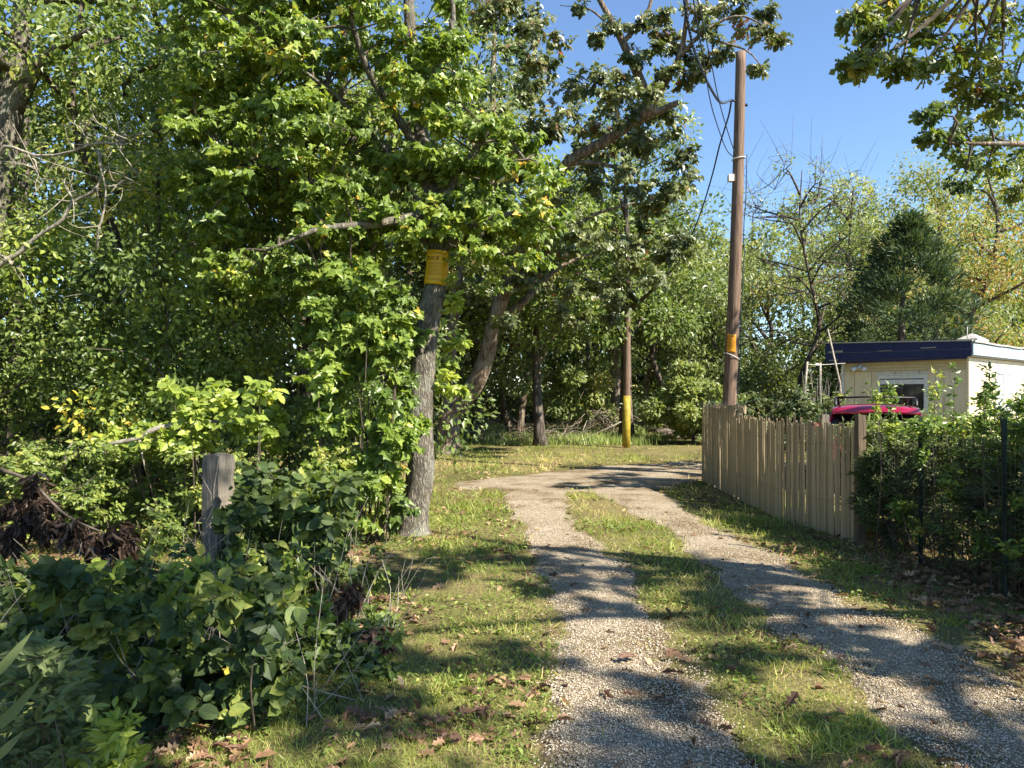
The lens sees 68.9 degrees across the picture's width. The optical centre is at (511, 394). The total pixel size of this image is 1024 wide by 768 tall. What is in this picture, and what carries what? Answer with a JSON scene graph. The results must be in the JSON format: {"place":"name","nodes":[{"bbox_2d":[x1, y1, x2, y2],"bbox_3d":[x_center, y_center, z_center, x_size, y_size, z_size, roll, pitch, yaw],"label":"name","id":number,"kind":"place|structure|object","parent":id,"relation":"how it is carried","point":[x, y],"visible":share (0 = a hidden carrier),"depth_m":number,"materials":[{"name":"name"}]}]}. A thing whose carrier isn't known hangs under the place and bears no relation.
{"place":"outdoors","nodes":[
{"label":"outdoors","id":0,"kind":"place"},
{"bbox_2d":[0,396,1023,767],"bbox_3d":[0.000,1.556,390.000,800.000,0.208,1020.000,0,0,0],"label":"ground","id":1,"kind":"structure","parent":0,"point":[730,708],"depth_m":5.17,"materials":[{"name":"green plant"}]},
{"bbox_2d":[0,631,41,758],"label":"iris plant","id":2,"kind":"object","parent":1,"relation":"on","point":[9,715],"visible":1,"depth_m":2.43,"materials":[{"name":"green plant"}]},
{"bbox_2d":[0,628,101,767],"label":"mugwort plant","id":3,"kind":"object","parent":1,"relation":"on","point":[60,684],"visible":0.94,"depth_m":2.69,"materials":[{"name":"green plant"}]},
{"bbox_2d":[0,467,142,568],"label":"dead branch","id":4,"kind":"object","parent":1,"relation":"on","point":[34,509],"visible":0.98,"depth_m":5.99,"materials":[{"name":"brown plant"}]},
{"bbox_2d":[0,140,172,503],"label":"tree","id":5,"kind":"object","parent":1,"relation":"on","point":[23,385],"visible":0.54,"depth_m":9.23,"materials":[{"name":"green plant"}]},
{"bbox_2d":[0,0,186,284],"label":"old tree","id":6,"kind":"object","parent":1,"relation":"on","point":[15,98],"visible":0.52,"depth_m":9.85,"materials":[{"name":"green plant"}]},
{"bbox_2d":[0,69,190,317],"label":"dead tree","id":7,"kind":"object","parent":1,"relation":"on","point":[21,251],"visible":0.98,"depth_m":8.38,"materials":[{"name":"grey wood"}]},
{"bbox_2d":[42,696,153,767],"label":"mugwort plant","id":8,"kind":"object","parent":1,"relation":"on","point":[117,746],"visible":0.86,"depth_m":2.75,"materials":[{"name":"green plant"}]},
{"bbox_2d":[0,553,233,642],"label":"broadleaf shrub","id":9,"kind":"object","parent":1,"relation":"on","point":[15,576],"visible":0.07,"depth_m":4.97,"materials":[{"name":"green plant"}]},
{"bbox_2d":[0,0,263,499],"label":"black cherry tree","id":10,"kind":"object","parent":1,"relation":"on","point":[73,94],"visible":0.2,"depth_m":10.14,"materials":[{"name":"green plant"}]},
{"bbox_2d":[0,125,283,525],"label":"sapling tree","id":11,"kind":"object","parent":1,"relation":"on","point":[66,242],"visible":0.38,"depth_m":9.20,"materials":[{"name":"green plant"}]},
{"bbox_2d":[0,551,315,736],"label":"broadleaf shrub","id":12,"kind":"object","parent":1,"relation":"on","point":[102,611],"visible":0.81,"depth_m":3.55,"materials":[{"name":"green plant"}]},
{"bbox_2d":[0,435,364,553],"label":"undergrowth","id":13,"kind":"object","parent":1,"relation":"on","point":[23,463],"visible":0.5,"depth_m":7.19,"materials":[{"name":"green plant"}]},
{"bbox_2d":[38,420,218,477],"bbox_3d":[-3.909,0.583,7.423,1.968,0.645,0.375,0,0,0],"label":"fallen limb","id":14,"kind":"object","parent":13,"relation":"on","point":[150,430],"visible":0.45,"depth_m":7.29,"materials":[{"name":"brown wood"}]},
{"bbox_2d":[29,537,336,707],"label":"weed shoots","id":15,"kind":"object","parent":1,"relation":"on","point":[188,575],"visible":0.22,"depth_m":4.51,"materials":[{"name":"green plant"}]},
{"bbox_2d":[40,187,329,526],"bbox_3d":[-3.957,-0.070,8.948,3.330,4.722,3.462,0,0,0],"label":"tree","id":16,"kind":"object","parent":1,"relation":"on","point":[167,345],"visible":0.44,"depth_m":8.53,"materials":[{"name":"green plant"}]},
{"bbox_2d":[0,242,375,508],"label":"undergrowth","id":17,"kind":"object","parent":1,"relation":"on","point":[29,416],"visible":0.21,"depth_m":9.75,"materials":[{"name":"green plant"}]},
{"bbox_2d":[90,375,293,547],"bbox_3d":[-3.348,0.684,7.663,2.305,1.767,1.449,0,0,0],"label":"bittersweet vine","id":18,"kind":"object","parent":1,"relation":"on","point":[267,428],"visible":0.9,"depth_m":7.39,"materials":[{"name":"green plant"}]},
{"bbox_2d":[0,0,417,483],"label":"black cherry tree","id":19,"kind":"object","parent":1,"relation":"on","point":[90,73],"visible":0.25,"depth_m":10.32,"materials":[{"name":"green plant"}]},
{"bbox_2d":[198,453,234,568],"bbox_3d":[-2.403,1.064,6.073,0.247,1.165,0.297,0,0,0],"label":"wooden post","id":20,"kind":"object","parent":1,"relation":"on","point":[218,469],"visible":0.45,"depth_m":6.03,"materials":[{"name":"grey wood"}]},
{"bbox_2d":[0,498,443,726],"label":"dry stalks","id":21,"kind":"object","parent":1,"relation":"on","point":[336,589],"visible":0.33,"depth_m":4.38,"materials":[{"name":"brown plant"}]},
{"bbox_2d":[114,533,403,686],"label":"undergrowth","id":22,"kind":"object","parent":1,"relation":"on","point":[371,661],"visible":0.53,"depth_m":4.47,"materials":[{"name":"green plant"}]},
{"bbox_2d":[0,0,542,455],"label":"woodland","id":23,"kind":"object","parent":1,"relation":"on","point":[388,245],"visible":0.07,"depth_m":22.44,"materials":[{"name":"green plant"}]},
{"bbox_2d":[210,456,365,596],"bbox_3d":[-1.797,1.069,5.879,1.232,1.186,2.051,0,0,-15],"label":"vine shrub","id":24,"kind":"object","parent":1,"relation":"on","point":[267,496],"visible":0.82,"depth_m":5.41,"materials":[{"name":"green plant"}]},
{"bbox_2d":[156,138,441,510],"bbox_3d":[-2.807,-0.754,10.447,3.740,5.545,3.388,0,0,0],"label":"tree","id":25,"kind":"object","parent":1,"relation":"on","point":[268,311],"visible":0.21,"depth_m":10.16,"materials":[{"name":"green plant"}]},
{"bbox_2d":[93,0,535,465],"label":"hickory tree","id":26,"kind":"object","parent":1,"relation":"on","point":[165,234],"visible":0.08,"depth_m":11.27,"materials":[{"name":"green plant"}]},
{"bbox_2d":[312,527,391,592],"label":"vine shrub","id":27,"kind":"object","parent":1,"relation":"on","point":[371,569],"visible":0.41,"depth_m":5.99,"materials":[{"name":"green plant"}]},
{"bbox_2d":[307,581,398,657],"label":"dead branch","id":28,"kind":"object","parent":1,"relation":"on","point":[347,600],"visible":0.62,"depth_m":4.94,"materials":[{"name":"brown plant"}]},
{"bbox_2d":[285,250,435,543],"bbox_3d":[-1.637,0.019,8.000,1.576,3.178,1.518,0,0,0],"label":"vine shrub","id":29,"kind":"object","parent":1,"relation":"on","point":[399,427],"visible":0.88,"depth_m":7.73,"materials":[{"name":"green plant"}]},
{"bbox_2d":[147,0,575,536],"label":"maple tree","id":30,"kind":"object","parent":1,"relation":"on","point":[444,177],"visible":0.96,"depth_m":8.18,"materials":[{"name":"green plant"}]},
{"bbox_2d":[424,249,454,285],"bbox_3d":[-0.828,-1.447,8.475,0.350,0.410,0.068,0,0,-5],"label":"notice sign","id":31,"kind":"object","parent":30,"relation":"attached to","point":[436,271],"visible":0.96,"depth_m":8.46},
{"bbox_2d":[434,290,473,400],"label":"climbing vine","id":32,"kind":"object","parent":30,"relation":"attached to","point":[454,302],"visible":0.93,"depth_m":8.73,"materials":[{"name":"green plant"}]},
{"bbox_2d":[442,246,515,296],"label":"climbing vine","id":33,"kind":"object","parent":30,"relation":"attached to","point":[479,289],"visible":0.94,"depth_m":8.43,"materials":[{"name":"green plant"}]},
{"bbox_2d":[360,709,371,719],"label":"fallen leaf","id":34,"kind":"object","parent":1,"relation":"on","point":[365,715],"visible":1,"depth_m":3.67,"materials":[{"name":"plant"}]},
{"bbox_2d":[390,249,540,345],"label":"young tree","id":35,"kind":"object","parent":1,"relation":"on","point":[413,266],"visible":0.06,"depth_m":23.99,"materials":[{"name":"green plant"}]},
{"bbox_2d":[364,35,579,441],"bbox_3d":[-1.483,-4.988,25.203,7.225,13.299,8.717,0,0,-17],"label":"elm tree","id":36,"kind":"object","parent":1,"relation":"on","point":[502,374],"visible":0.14,"depth_m":24.15,"materials":[{"name":"green plant"}]},
{"bbox_2d":[477,706,490,714],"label":"fallen leaf","id":37,"kind":"object","parent":1,"relation":"on","point":[484,708],"visible":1,"depth_m":3.74,"materials":[{"name":"brown plant"}]},
{"bbox_2d":[0,462,998,761],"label":"weeds","id":38,"kind":"object","parent":1,"relation":"on","point":[530,712],"visible":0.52,"depth_m":5.01,"materials":[{"name":"green plant"}]},
{"bbox_2d":[0,441,1023,767],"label":"leaf litter","id":39,"kind":"object","parent":1,"relation":"on","point":[994,631],"visible":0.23,"depth_m":4.81,"materials":[{"name":"brown plant"}]},
{"bbox_2d":[470,243,572,433],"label":"young tree","id":40,"kind":"object","parent":1,"relation":"on","point":[504,411],"visible":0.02,"depth_m":27.46,"materials":[{"name":"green plant"}]},
{"bbox_2d":[461,395,620,444],"bbox_3d":[0.452,1.383,24.469,6.293,2.812,2.995,0,0,0],"label":"brush pile","id":41,"kind":"object","parent":1,"relation":"on","point":[523,429],"visible":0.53,"depth_m":24.13,"materials":[{"name":"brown wood"}]},
{"bbox_2d":[447,153,656,445],"bbox_3d":[0.879,-2.749,22.948,6.722,8.794,5.306,0,0,0],"label":"maple tree","id":42,"kind":"object","parent":1,"relation":"on","point":[537,328],"visible":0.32,"depth_m":22.48,"materials":[{"name":"green plant"}]},
{"bbox_2d":[433,422,701,445],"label":"tall grass","id":43,"kind":"structure","parent":1,"relation":"on","point":[640,438],"depth_m":24.25,"materials":[{"name":"green plant"}]},
{"bbox_2d":[526,364,618,431],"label":"bush","id":44,"kind":"object","parent":1,"relation":"on","point":[566,390],"visible":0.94,"depth_m":27.52,"materials":[{"name":"green plant"}]},
{"bbox_2d":[514,196,637,433],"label":"leaning tree","id":45,"kind":"object","parent":1,"relation":"on","point":[521,408],"visible":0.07,"depth_m":26.66,"materials":[{"name":"green plant"}]},
{"bbox_2d":[549,389,638,435],"bbox_3d":[2.785,0.974,27.308,3.887,2.385,2.746,0,0,0],"label":"brush pile","id":46,"kind":"object","parent":1,"relation":"on","point":[603,418],"visible":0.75,"depth_m":27.29,"materials":[{"name":"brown wood"}]},
{"bbox_2d":[393,173,829,426],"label":"woodland","id":47,"kind":"object","parent":1,"relation":"on","point":[574,357],"visible":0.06,"depth_m":40.56,"materials":[{"name":"green plant"}]},
{"bbox_2d":[434,0,793,454],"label":"oak tree","id":48,"kind":"object","parent":1,"relation":"on","point":[651,108],"visible":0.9,"depth_m":17.71,"materials":[{"name":"green plant"}]},
{"bbox_2d":[622,247,630,447],"bbox_3d":[3.429,-1.433,22.399,0.248,6.255,0.249,0,0,-45],"label":"utility pole","id":49,"kind":"object","parent":1,"relation":"on","point":[626,416],"visible":0.64,"depth_m":22.31,"materials":[{"name":"brown wood"}]},
{"bbox_2d":[571,183,682,434],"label":"gnarled tree","id":50,"kind":"object","parent":1,"relation":"on","point":[615,396],"visible":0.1,"depth_m":28.59,"materials":[{"name":"green plant"}]},
{"bbox_2d":[544,64,730,436],"bbox_3d":[4.511,-4.616,26.749,6.540,12.552,7.489,0,0,20],"label":"oak tree","id":51,"kind":"object","parent":1,"relation":"on","point":[650,294],"visible":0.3,"depth_m":25.85,"materials":[{"name":"green plant"}]},
{"bbox_2d":[604,191,722,430],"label":"leaning tree","id":52,"kind":"object","parent":1,"relation":"on","point":[645,385],"visible":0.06,"depth_m":32.79,"materials":[{"name":"green plant"}]},
{"bbox_2d":[578,217,768,427],"bbox_3d":[6.068,-2.866,29.449,7.138,9.055,6.765,0,0,10],"label":"elm tree","id":53,"kind":"object","parent":1,"relation":"on","point":[650,360],"visible":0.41,"depth_m":28.95,"materials":[{"name":"green plant"}]},
{"bbox_2d":[654,428,700,439],"bbox_3d":[5.927,1.400,26.436,1.901,0.456,0.939,0,0,0],"label":"log heap","id":54,"kind":"object","parent":1,"relation":"on","point":[665,430],"visible":0.27,"depth_m":26.29,"materials":[{"name":"grey wood"}]},
{"bbox_2d":[637,357,748,443],"bbox_3d":[5.739,0.293,24.275,3.459,3.106,3.295,0,0,0],"label":"bush","id":55,"kind":"object","parent":1,"relation":"on","point":[689,390],"visible":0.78,"depth_m":23.79,"materials":[{"name":"green plant"}]},
{"bbox_2d":[603,385,831,438],"bbox_3d":[8.981,0.763,28.543,11.356,2.385,5.489,0,0,0],"label":"evergreen hedge","id":56,"kind":"object","parent":1,"relation":"on","point":[659,426],"visible":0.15,"depth_m":28.48,"materials":[{"name":"green plant"}]},
{"bbox_2d":[632,249,804,429],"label":"elm tree","id":57,"kind":"object","parent":1,"relation":"on","point":[747,376],"visible":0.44,"depth_m":30.98,"materials":[{"name":"green plant"}]},
{"bbox_2d":[722,50,747,448],"bbox_3d":[4.282,-2.424,14.500,0.584,8.455,0.310,0,0,0],"label":"utility pole","id":58,"kind":"object","parent":1,"relation":"on","point":[733,323],"visible":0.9,"depth_m":14.41,"materials":[{"name":"brown wood"}]},
{"bbox_2d":[634,101,731,278],"bbox_3d":[4.202,-4.438,18.454,0.715,2.541,8.016,0,0,-5],"label":"overhead wire","id":59,"kind":"object","parent":58,"relation":"attached to","point":[710,179],"visible":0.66,"depth_m":16.56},
{"bbox_2d":[683,0,731,103],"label":"overhead wire","id":60,"kind":"object","parent":58,"relation":"attached to","point":[695,52],"visible":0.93,"depth_m":11.95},
{"bbox_2d":[693,0,733,157],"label":"overhead wire","id":61,"kind":"object","parent":58,"relation":"attached to","point":[706,76],"visible":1,"depth_m":12.04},
{"bbox_2d":[697,0,736,156],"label":"overhead wire","id":62,"kind":"object","parent":58,"relation":"attached to","point":[713,74],"visible":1,"depth_m":12.21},
{"bbox_2d":[727,334,735,352],"bbox_3d":[4.224,-0.994,14.380,0.174,0.373,0.036,0,0,22],"label":"notice sign","id":63,"kind":"object","parent":58,"relation":"attached to","point":[731,342],"visible":1,"depth_m":14.36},
{"bbox_2d":[454,460,1023,767],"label":"gravel drive","id":64,"kind":"structure","parent":1,"relation":"on","point":[635,483],"depth_m":4.67,"materials":[{"name":"grey gravel"}]},
{"bbox_2d":[603,689,613,698],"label":"fallen leaf","id":65,"kind":"object","parent":64,"relation":"on","point":[606,692],"visible":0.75,"depth_m":3.98,"materials":[{"name":"plant"}]},
{"bbox_2d":[618,650,635,657],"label":"fallen leaf","id":66,"kind":"object","parent":64,"relation":"on","point":[621,655],"visible":1,"depth_m":4.48,"materials":[{"name":"brown plant"}]},
{"bbox_2d":[664,649,681,656],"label":"fallen leaf","id":67,"kind":"object","parent":64,"relation":"on","point":[671,653],"visible":1,"depth_m":4.51,"materials":[{"name":"brown plant"}]},
{"bbox_2d":[481,500,1023,767],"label":"gravel stones","id":68,"kind":"object","parent":64,"relation":"on","point":[730,737],"visible":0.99,"depth_m":4.27,"materials":[{"name":"grey gravel"}]},
{"bbox_2d":[932,641,952,649],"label":"fallen leaf","id":69,"kind":"object","parent":64,"relation":"on","point":[940,644],"visible":1,"depth_m":4.66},
{"bbox_2d":[977,649,989,657],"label":"fallen leaf","id":70,"kind":"object","parent":64,"relation":"on","point":[982,653],"visible":1,"depth_m":4.47,"materials":[{"name":"brown plant"}]},
{"bbox_2d":[701,399,853,541],"bbox_3d":[3.539,0.844,10.889,0.390,1.713,5.536,0,0,-2],"label":"picket fence","id":71,"kind":"object","parent":1,"relation":"on","point":[748,466],"visible":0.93,"depth_m":9.79,"materials":[{"name":"brown wood"}]},
{"bbox_2d":[771,639,784,651],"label":"fallen leaf","id":72,"kind":"object","parent":1,"relation":"on","point":[782,647],"visible":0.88,"depth_m":4.70,"materials":[{"name":"plant"}]},
{"bbox_2d":[712,380,847,451],"bbox_3d":[6.037,0.653,16.128,3.429,1.937,2.472,0,0,0],"label":"evergreen hedge","id":73,"kind":"object","parent":1,"relation":"on","point":[809,411],"visible":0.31,"depth_m":15.90,"materials":[{"name":"green plant"}]},
{"bbox_2d":[688,238,874,428],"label":"ash tree","id":74,"kind":"object","parent":1,"relation":"on","point":[745,337],"visible":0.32,"depth_m":34.06,"materials":[{"name":"green plant"}]},
{"bbox_2d":[707,121,898,423],"bbox_3d":[11.878,-4.668,29.619,7.290,12.732,7.439,0,0,0],"label":"locust tree","id":75,"kind":"object","parent":1,"relation":"on","point":[812,291],"visible":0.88,"depth_m":29.55,"materials":[{"name":"green plant"}]},
{"bbox_2d":[803,362,807,452],"bbox_3d":[7.861,0.356,19.999,0.156,2.489,0.086,0,0,0],"label":"white stake","id":76,"kind":"object","parent":1,"relation":"on","point":[805,377],"visible":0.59,"depth_m":19.97,"materials":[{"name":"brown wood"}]},
{"bbox_2d":[815,363,821,405],"bbox_3d":[8.395,0.361,20.440,0.250,2.479,0.089,0,0,-34],"label":"clothesline post","id":77,"kind":"object","parent":1,"relation":"on","point":[820,394],"visible":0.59,"depth_m":20.49,"materials":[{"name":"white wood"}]},
{"bbox_2d":[798,370,842,446],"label":"bare bush","id":78,"kind":"object","parent":1,"relation":"on","point":[817,391],"visible":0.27,"depth_m":19.99,"materials":[{"name":"brown plant"}]},
{"bbox_2d":[827,329,841,402],"bbox_3d":[8.123,-0.037,18.739,0.075,3.277,0.585,0,0,-23],"label":"leaning pole","id":79,"kind":"object","parent":1,"relation":"on","point":[838,377],"visible":0.59,"depth_m":18.73,"materials":[{"name":"white wood"}]},
{"bbox_2d":[854,415,865,546],"bbox_3d":[3.740,0.969,8.020,0.085,1.500,0.085,0,0,-6],"label":"fence post","id":80,"kind":"object","parent":1,"relation":"on","point":[859,446],"visible":0.57,"depth_m":7.98,"materials":[{"name":"brown wood"}]},
{"bbox_2d":[700,135,1023,417],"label":"woodland","id":81,"kind":"object","parent":1,"relation":"on","point":[752,233],"visible":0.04,"depth_m":47.10,"materials":[{"name":"green plant"}]},
{"bbox_2d":[812,396,921,470],"bbox_3d":[6.669,0.808,13.721,2.101,1.574,4.474,0,0,20],"label":"parked car","id":82,"kind":"object","parent":1,"relation":"on","point":[847,412],"visible":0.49,"depth_m":12.38,"materials":[{"name":"red paint"}]},
{"bbox_2d":[764,167,972,412],"bbox_3d":[16.996,-4.672,36.430,9.278,12.768,9.553,0,0,29],"label":"ash tree","id":83,"kind":"object","parent":1,"relation":"on","point":[840,246],"visible":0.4,"depth_m":36.13,"materials":[{"name":"green plant"}]},
{"bbox_2d":[865,380,882,554],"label":"privet shoot","id":84,"kind":"object","parent":1,"relation":"on","point":[876,415],"visible":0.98,"depth_m":7.58,"materials":[{"name":"green plant"}]},
{"bbox_2d":[864,742,883,750],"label":"fallen leaf","id":85,"kind":"object","parent":1,"relation":"on","point":[872,747],"visible":1,"depth_m":3.36,"materials":[{"name":"brown plant"}]},
{"bbox_2d":[885,380,905,527],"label":"privet shoot","id":86,"kind":"object","parent":1,"relation":"on","point":[893,420],"visible":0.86,"depth_m":8.19,"materials":[{"name":"green plant"}]},
{"bbox_2d":[889,750,910,759],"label":"fallen leaf","id":87,"kind":"object","parent":1,"relation":"on","point":[901,752],"visible":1,"depth_m":3.29,"materials":[{"name":"brown plant"}]},
{"bbox_2d":[807,208,996,412],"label":"cedar tree","id":88,"kind":"object","parent":1,"relation":"on","point":[905,233],"visible":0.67,"depth_m":25.73,"materials":[{"name":"green plant"}]},
{"bbox_2d":[818,380,1021,443],"bbox_3d":[10.200,0.633,17.364,6.044,1.962,4.339,0,0,0],"label":"evergreen hedge","id":89,"kind":"object","parent":1,"relation":"on","point":[884,400],"visible":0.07,"depth_m":17.67,"materials":[{"name":"green plant"}]},
{"bbox_2d":[823,327,1023,443],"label":"mobile home","id":90,"kind":"object","parent":1,"relation":"on","point":[907,364],"visible":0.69,"depth_m":21.13,"materials":[{"name":"beige metal"}]},
{"bbox_2d":[851,364,866,371],"bbox_3d":[10.238,-0.782,22.037,0.212,0.230,0.470,0,0,-42],"label":"flood light","id":91,"kind":"object","parent":90,"relation":"attached to","point":[853,369],"visible":1,"depth_m":22.05,"materials":[{"name":"white plastic"}]},
{"bbox_2d":[876,373,927,412],"bbox_3d":[11.093,-0.040,21.259,0.080,1.100,1.380,0,0,-42],"label":"window","id":92,"kind":"structure","parent":90,"relation":"in","point":[913,384],"depth_m":21.13,"materials":[{"name":"white glass"}]},
{"bbox_2d":[995,371,1011,410],"bbox_3d":[14.455,-0.100,21.959,1.440,1.140,0.040,0,0,-42],"label":"window","id":93,"kind":"structure","parent":90,"relation":"in","point":[1005,380],"depth_m":22.06,"materials":[{"name":"white glass"}]},
{"bbox_2d":[829,0,1023,121],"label":"oak tree","id":94,"kind":"object","parent":1,"relation":"on","point":[864,61],"visible":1,"depth_m":4.97,"materials":[{"name":"green plant"}]},
{"bbox_2d":[834,409,1023,592],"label":"hedge","id":95,"kind":"object","parent":1,"relation":"on","point":[868,466],"visible":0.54,"depth_m":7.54,"materials":[{"name":"green plant"}]},
{"bbox_2d":[924,366,951,568],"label":"privet shoot","id":96,"kind":"object","parent":1,"relation":"on","point":[941,375],"visible":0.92,"depth_m":6.90,"materials":[{"name":"green plant"}]},
{"bbox_2d":[853,146,1023,343],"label":"maple tree","id":97,"kind":"object","parent":1,"relation":"on","point":[904,180],"visible":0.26,"depth_m":37.73,"materials":[{"name":"green plant"}]},
{"bbox_2d":[862,145,1023,346],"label":"maple tree","id":98,"kind":"object","parent":1,"relation":"on","point":[988,277],"visible":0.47,"depth_m":30.22,"materials":[{"name":"green plant"}]},
{"bbox_2d":[872,416,1023,603],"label":"wire fence","id":99,"kind":"object","parent":1,"relation":"on","point":[1004,531],"visible":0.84,"depth_m":6.30,"materials":[{"name":"metal"}]},
{"bbox_2d":[878,384,1023,580],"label":"privet hedge","id":100,"kind":"object","parent":1,"relation":"on","point":[903,510],"visible":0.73,"depth_m":6.57,"materials":[{"name":"green plant"}]},
{"bbox_2d":[944,362,961,543],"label":"privet shoot","id":101,"kind":"object","parent":1,"relation":"on","point":[954,394],"visible":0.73,"depth_m":7.59,"materials":[{"name":"green plant"}]},
{"bbox_2d":[908,71,1023,206],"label":"oak tree","id":102,"kind":"object","parent":1,"relation":"on","point":[956,134],"visible":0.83,"depth_m":10.28,"materials":[{"name":"green plant"}]},
{"bbox_2d":[973,377,995,563],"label":"privet shoot","id":103,"kind":"object","parent":1,"relation":"on","point":[979,416],"visible":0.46,"depth_m":7.00,"materials":[{"name":"green plant"}]},
{"bbox_2d":[958,380,1023,530],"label":"privet hedge","id":104,"kind":"object","parent":1,"relation":"on","point":[1012,399],"visible":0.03,"depth_m":8.99,"materials":[{"name":"green plant"}]},
{"bbox_2d":[974,361,1010,593],"bbox_3d":[3.862,0.673,6.012,0.268,1.896,0.168,0,0,0],"label":"privet shoot","id":105,"kind":"object","parent":1,"relation":"on","point":[990,387],"visible":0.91,"depth_m":5.99,"materials":[{"name":"green plant"}]},
{"bbox_2d":[1,0,1023,393],"label":"sky","id":106,"kind":"structure","parent":0,"point":[799,90],"materials":[{"name":"blue"}]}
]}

